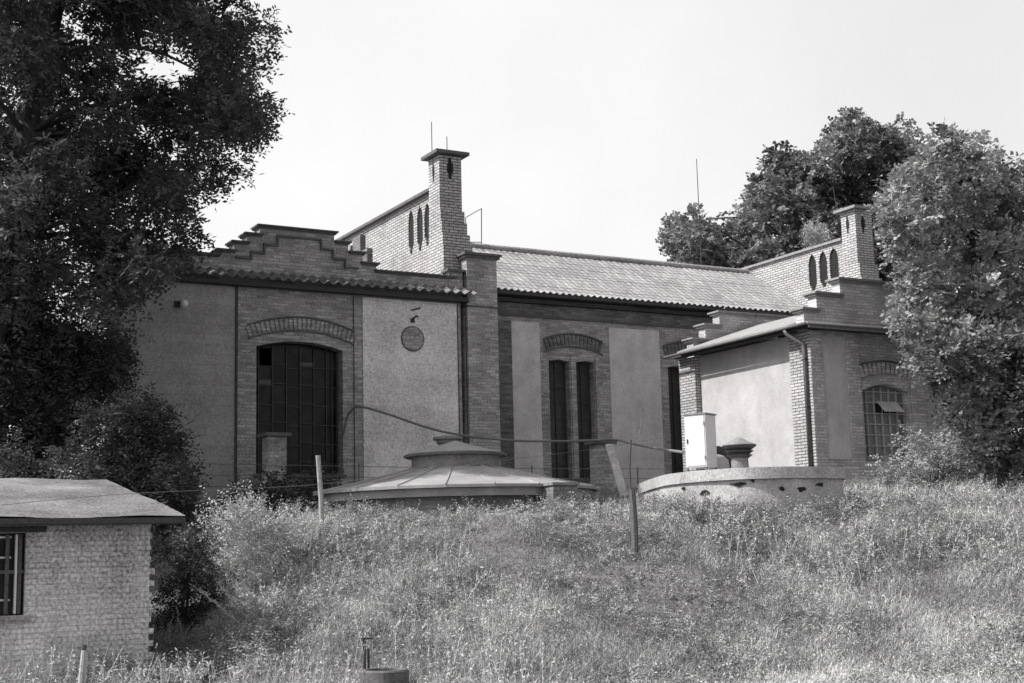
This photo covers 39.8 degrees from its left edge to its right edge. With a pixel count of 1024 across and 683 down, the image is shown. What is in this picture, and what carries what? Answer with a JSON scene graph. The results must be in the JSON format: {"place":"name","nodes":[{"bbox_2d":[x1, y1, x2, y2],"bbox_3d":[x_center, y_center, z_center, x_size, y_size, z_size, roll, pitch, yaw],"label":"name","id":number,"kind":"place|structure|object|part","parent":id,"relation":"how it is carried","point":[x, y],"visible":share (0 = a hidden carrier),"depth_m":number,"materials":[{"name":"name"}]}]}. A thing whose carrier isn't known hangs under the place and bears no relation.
{"place":"outdoors","nodes":[
{"label":"outdoors","id":0,"kind":"place"},
{"bbox_2d":[0,0,1023,473],"label":"sky","id":1,"kind":"structure","parent":0,"point":[582,124],"materials":[{"name":"white"}]},
{"bbox_2d":[0,474,1023,682],"bbox_3d":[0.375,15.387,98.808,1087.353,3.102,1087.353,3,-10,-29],"label":"ground","id":2,"kind":"structure","parent":0,"point":[511,552],"depth_m":19.47,"materials":[{"name":"plant"}]},
{"bbox_2d":[0,426,73,478],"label":"dark hedge","id":3,"kind":"object","parent":2,"relation":"on","point":[32,466],"visible":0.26,"depth_m":24.36,"materials":[{"name":"black plant"}]},
{"bbox_2d":[0,276,154,475],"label":"ash tree","id":4,"kind":"object","parent":2,"relation":"on","point":[48,373],"visible":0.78,"depth_m":26.17,"materials":[{"name":"black plant"}]},
{"bbox_2d":[78,644,86,682],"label":"pale stake","id":5,"kind":"object","parent":2,"relation":"on","point":[81,677],"visible":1,"depth_m":12.91,"materials":[{"name":"wood"}]},
{"bbox_2d":[0,478,185,681],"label":"garden shed","id":6,"kind":"structure","parent":2,"relation":"on","point":[75,572],"depth_m":17.88,"materials":[{"name":"brick"},{"name":"felt"},{"name":"glass"}]},
{"bbox_2d":[0,533,24,615],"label":"window","id":7,"kind":"structure","parent":6,"relation":"in","point":[12,545],"depth_m":17.56,"materials":[{"name":"black glass"}]},
{"bbox_2d":[94,654,104,682],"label":"bent stick","id":8,"kind":"object","parent":2,"relation":"on","point":[102,666],"visible":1,"depth_m":13.10,"materials":[{"name":"grey wood"}]},
{"bbox_2d":[37,381,227,546],"bbox_3d":[-6.569,2.440,24.281,3.701,3.462,2.939,3,-10,-29],"label":"leafy shrub","id":9,"kind":"object","parent":2,"relation":"on","point":[144,431],"visible":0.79,"depth_m":23.86,"materials":[{"name":"black plant"}]},
{"bbox_2d":[0,0,294,356],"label":"locust tree","id":10,"kind":"object","parent":2,"relation":"on","point":[37,47],"visible":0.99,"depth_m":25.85,"materials":[{"name":"grey plant"}]},
{"bbox_2d":[149,525,236,638],"bbox_3d":[-5.093,4.045,21.962,1.615,2.414,1.828,-2,-9,4],"label":"bank shrub","id":11,"kind":"object","parent":2,"relation":"on","point":[184,582],"visible":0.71,"depth_m":21.76,"materials":[{"name":"black plant"}]},
{"bbox_2d":[177,509,282,589],"bbox_3d":[-4.437,3.337,22.683,1.725,1.380,1.561,3,-10,-29],"label":"tall weed","id":12,"kind":"object","parent":2,"relation":"on","point":[226,540],"visible":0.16,"depth_m":22.54,"materials":[{"name":"grey plant"}]},
{"bbox_2d":[188,479,313,598],"bbox_3d":[-3.566,2.881,19.927,1.845,2.000,1.516,3,-10,-29],"label":"feathery bush","id":13,"kind":"object","parent":2,"relation":"on","point":[252,525],"visible":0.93,"depth_m":19.77,"materials":[{"name":"grey plant"}]},
{"bbox_2d":[189,580,331,628],"bbox_3d":[-3.271,3.482,18.771,1.926,0.646,1.790,3,-10,-29],"label":"tall weed","id":14,"kind":"object","parent":2,"relation":"on","point":[260,599],"visible":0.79,"depth_m":18.62,"materials":[{"name":"grey plant"}]},
{"bbox_2d":[218,502,312,558],"bbox_3d":[-3.694,2.938,21.971,1.743,0.953,1.535,3,-10,-29],"label":"tall weed","id":15,"kind":"object","parent":2,"relation":"on","point":[293,515],"visible":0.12,"depth_m":21.89,"materials":[{"name":"grey plant"}]},
{"bbox_2d":[193,465,338,536],"bbox_3d":[-4.468,3.239,26.804,3.284,1.799,2.192,3,-10,-29],"label":"fence bush","id":16,"kind":"object","parent":2,"relation":"on","point":[279,492],"visible":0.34,"depth_m":26.79,"materials":[{"name":"grey plant"}]},
{"bbox_2d":[257,432,291,516],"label":"brick pillar","id":17,"kind":"structure","parent":2,"relation":"on","point":[274,450],"depth_m":28.25,"materials":[{"name":"grey brick"}]},
{"bbox_2d":[51,122,501,505],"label":"brick wing","id":18,"kind":"structure","parent":2,"relation":"on","point":[309,339],"depth_m":32.02,"materials":[{"name":"brick"},{"name":"roof tile"},{"name":"plaster"}]},
{"bbox_2d":[174,300,187,307],"bbox_3d":[-7.064,-0.799,30.269,0.329,0.170,0.180,-9,-11,39],"label":"wall lamp","id":19,"kind":"object","parent":18,"relation":"attached to","point":[183,303],"visible":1,"depth_m":30.19,"materials":[{"name":"metal"}]},
{"bbox_2d":[256,344,337,473],"bbox_3d":[-4.840,1.509,31.632,2.010,2.940,0.068,3,-10,-29],"label":"window","id":20,"kind":"structure","parent":18,"relation":"in","point":[296,384],"depth_m":31.69,"materials":[{"name":"black glass"}]},
{"bbox_2d":[250,513,355,557],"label":"tall weed","id":21,"kind":"object","parent":2,"relation":"on","point":[331,533],"visible":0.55,"depth_m":20.71,"materials":[{"name":"grey plant"}]},
{"bbox_2d":[290,458,346,504],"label":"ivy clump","id":22,"kind":"object","parent":2,"relation":"on","point":[313,471],"visible":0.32,"depth_m":29.78,"materials":[{"name":"grey plant"}]},
{"bbox_2d":[316,455,324,537],"bbox_3d":[-2.912,2.551,21.495,0.150,1.645,0.088,3,-10,-29],"label":"wooden post","id":23,"kind":"object","parent":2,"relation":"on","point":[320,487],"visible":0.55,"depth_m":21.51,"materials":[{"name":"grey wood"}]},
{"bbox_2d":[4,436,668,504],"bbox_3d":[-1.182,1.991,23.838,0.618,1.943,18.297,-7,-11,33],"label":"thin wire","id":24,"kind":"object","parent":23,"relation":"attached to","point":[304,485],"visible":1,"depth_m":21.01,"materials":[{"name":"metal"}]},
{"bbox_2d":[361,637,372,668],"bbox_3d":[-1.716,3.996,16.820,0.141,0.939,0.044,2,-9,-21],"label":"standpipe","id":25,"kind":"object","parent":2,"relation":"on","point":[364,639],"visible":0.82,"depth_m":16.85,"materials":[{"name":"metal"}]},
{"bbox_2d":[359,667,408,682],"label":"well ring","id":26,"kind":"object","parent":2,"relation":"on","point":[387,675],"visible":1,"depth_m":16.34,"materials":[{"name":"grey concrete"}]},
{"bbox_2d":[191,461,651,520],"bbox_3d":[-1.342,3.211,30.172,11.156,1.163,0.036,3,-10,-29],"label":"wire fence","id":27,"kind":"object","parent":2,"relation":"on","point":[531,468],"visible":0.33,"depth_m":29.22,"materials":[{"name":"metal"}]},
{"bbox_2d":[313,435,599,516],"bbox_3d":[-1.078,2.656,26.338,5.300,2.272,5.456,3,-10,-29],"label":"tank cover","id":28,"kind":"object","parent":2,"relation":"on","point":[490,481],"visible":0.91,"depth_m":24.32,"materials":[{"name":"metal"},{"name":"concrete"}]},
{"bbox_2d":[540,482,579,512],"bbox_3d":[0.807,2.917,24.152,0.540,0.995,0.520,3,-10,-29],"label":"hatch box","id":29,"kind":"object","parent":2,"relation":"on","point":[555,489],"visible":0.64,"depth_m":24.01,"materials":[{"name":"concrete"}]},
{"bbox_2d":[584,441,616,492],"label":"brick pillar","id":30,"kind":"structure","parent":2,"relation":"on","point":[601,472],"depth_m":31.94,"materials":[{"name":"grey brick"}]},
{"bbox_2d":[342,405,684,453],"bbox_3d":[1.018,1.931,29.873,9.468,1.683,4.157,-10,-12,43],"label":"power cable","id":31,"kind":"object","parent":30,"relation":"attached to","point":[501,439],"visible":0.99,"depth_m":31.14,"materials":[{"name":"rubber"}]},
{"bbox_2d":[637,408,643,439],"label":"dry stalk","id":32,"kind":"object","parent":31,"relation":"on","point":[642,409],"visible":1,"depth_m":29.56,"materials":[{"name":"grey plant"}]},
{"bbox_2d":[605,444,627,495],"bbox_3d":[2.150,2.627,29.090,0.163,1.166,1.754,-1,-9,-6],"label":"leaning strut","id":33,"kind":"object","parent":2,"relation":"on","point":[616,469],"visible":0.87,"depth_m":29.03,"materials":[{"name":"concrete"}]},
{"bbox_2d":[629,489,638,558],"bbox_3d":[1.783,2.846,20.570,0.105,1.387,0.097,0,-9,-6],"label":"wooden post","id":34,"kind":"object","parent":2,"relation":"on","point":[634,522],"visible":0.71,"depth_m":20.57,"materials":[{"name":"wood"}]},
{"bbox_2d":[629,440,631,488],"bbox_3d":[1.744,1.907,20.724,0.057,0.922,0.031,-10,-12,42],"label":"iron rod","id":35,"kind":"object","parent":34,"relation":"attached to","point":[630,464],"visible":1,"depth_m":20.74,"materials":[{"name":"grey metal"}]},
{"bbox_2d":[667,495,720,525],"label":"tall weed","id":36,"kind":"object","parent":2,"relation":"on","point":[701,518],"visible":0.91,"depth_m":21.52,"materials":[{"name":"grey plant"}]},
{"bbox_2d":[465,187,1009,491],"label":"tiled hall","id":37,"kind":"structure","parent":2,"relation":"on","point":[587,343],"depth_m":39.14,"materials":[{"name":"brick"}]},
{"bbox_2d":[549,361,568,477],"bbox_3d":[1.183,2.102,38.067,0.650,3.210,0.060,3,-10,-29],"label":"tall window","id":38,"kind":"structure","parent":37,"relation":"in","point":[557,376],"depth_m":38.11,"materials":[{"name":"black glass"}]},
{"bbox_2d":[576,362,591,477],"bbox_3d":[1.901,2.146,38.459,0.570,3.210,0.060,3,-10,-29],"label":"tall window","id":39,"kind":"structure","parent":37,"relation":"in","point":[582,369],"depth_m":38.53,"materials":[{"name":"black glass"}]},
{"bbox_2d":[668,367,682,472],"bbox_3d":[4.583,2.307,39.924,0.650,3.210,0.060,3,-10,-29],"label":"tall window","id":40,"kind":"structure","parent":37,"relation":"in","point":[673,373],"depth_m":39.97,"materials":[{"name":"black glass"}]},
{"bbox_2d":[696,159,701,264],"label":"aerial mast","id":41,"kind":"object","parent":37,"relation":"on","point":[699,215],"visible":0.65,"depth_m":46.93,"materials":[{"name":"metal"}]},
{"bbox_2d":[637,466,845,518],"bbox_3d":[3.993,3.075,25.199,3.192,1.250,6.594,-1,-9,-3],"label":"concrete basin","id":42,"kind":"object","parent":2,"relation":"on","point":[802,484],"visible":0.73,"depth_m":22.24,"materials":[{"name":"grey concrete"}]},
{"bbox_2d":[682,412,716,471],"bbox_3d":[3.339,1.851,24.989,0.450,1.137,0.442,-8,-11,35],"label":"metal cabinet","id":43,"kind":"object","parent":42,"relation":"on","point":[700,440],"visible":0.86,"depth_m":24.85,"materials":[{"name":"white metal"}]},
{"bbox_3d":[3.219,1.748,24.836,0.370,0.870,0.010,-8,-11,35],"label":"door","id":44,"kind":"part","parent":43,"relation":"part of","materials":[{"name":"white metal"}]},
{"bbox_2d":[717,446,730,467],"bbox_3d":[3.780,2.144,25.093,0.502,0.592,0.206,-3,-9,12],"label":"elbow pipe","id":45,"kind":"object","parent":42,"relation":"on","point":[721,450],"visible":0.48,"depth_m":25.09,"materials":[{"name":"metal"}]},
{"bbox_2d":[722,437,755,467],"bbox_3d":[3.805,1.902,23.656,0.580,0.605,0.580,3,-10,-29],"label":"mushroom vent","id":46,"kind":"object","parent":42,"relation":"on","point":[739,450],"visible":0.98,"depth_m":23.50,"materials":[{"name":"metal"}]},
{"bbox_2d":[655,106,938,291],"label":"maple tree","id":47,"kind":"object","parent":2,"relation":"on","point":[794,191],"visible":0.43,"depth_m":55.42,"materials":[{"name":"grey plant"}]},
{"bbox_2d":[663,277,964,484],"bbox_3d":[7.691,1.568,35.544,5.334,5.420,5.678,3,-10,-29],"label":"brick annex","id":48,"kind":"object","parent":2,"relation":"on","point":[817,382],"visible":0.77,"depth_m":33.59,"materials":[{"name":"grey paint"}]},
{"bbox_2d":[862,386,907,457],"bbox_3d":[8.859,1.887,33.446,1.442,1.710,0.376,3,-10,-29],"label":"window","id":49,"kind":"structure","parent":48,"relation":"in","point":[883,407],"depth_m":33.56,"materials":[{"name":"grey glass"}]},
{"bbox_2d":[797,216,838,248],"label":"pale sapling","id":50,"kind":"object","parent":2,"relation":"on","point":[814,239],"visible":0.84,"depth_m":44.34,"materials":[{"name":"grey plant"}]},
{"bbox_2d":[858,421,995,489],"bbox_3d":[8.826,2.704,29.501,4.403,2.224,1.935,7,-12,-42],"label":"scrub bush","id":51,"kind":"object","parent":2,"relation":"on","point":[916,467],"visible":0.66,"depth_m":29.12,"materials":[{"name":"grey plant"}]},
{"bbox_2d":[862,116,1023,481],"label":"sunlit tree","id":52,"kind":"object","parent":2,"relation":"on","point":[948,181],"visible":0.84,"depth_m":30.82,"materials":[{"name":"grey plant"}]},
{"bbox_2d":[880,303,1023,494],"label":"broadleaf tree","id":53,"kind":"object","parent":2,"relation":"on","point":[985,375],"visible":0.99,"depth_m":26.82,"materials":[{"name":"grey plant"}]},
{"bbox_2d":[961,609,1023,669],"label":"bank shrub","id":54,"kind":"object","parent":2,"relation":"on","point":[995,628],"visible":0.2,"depth_m":17.11,"materials":[{"name":"grey plant"}]}
]}

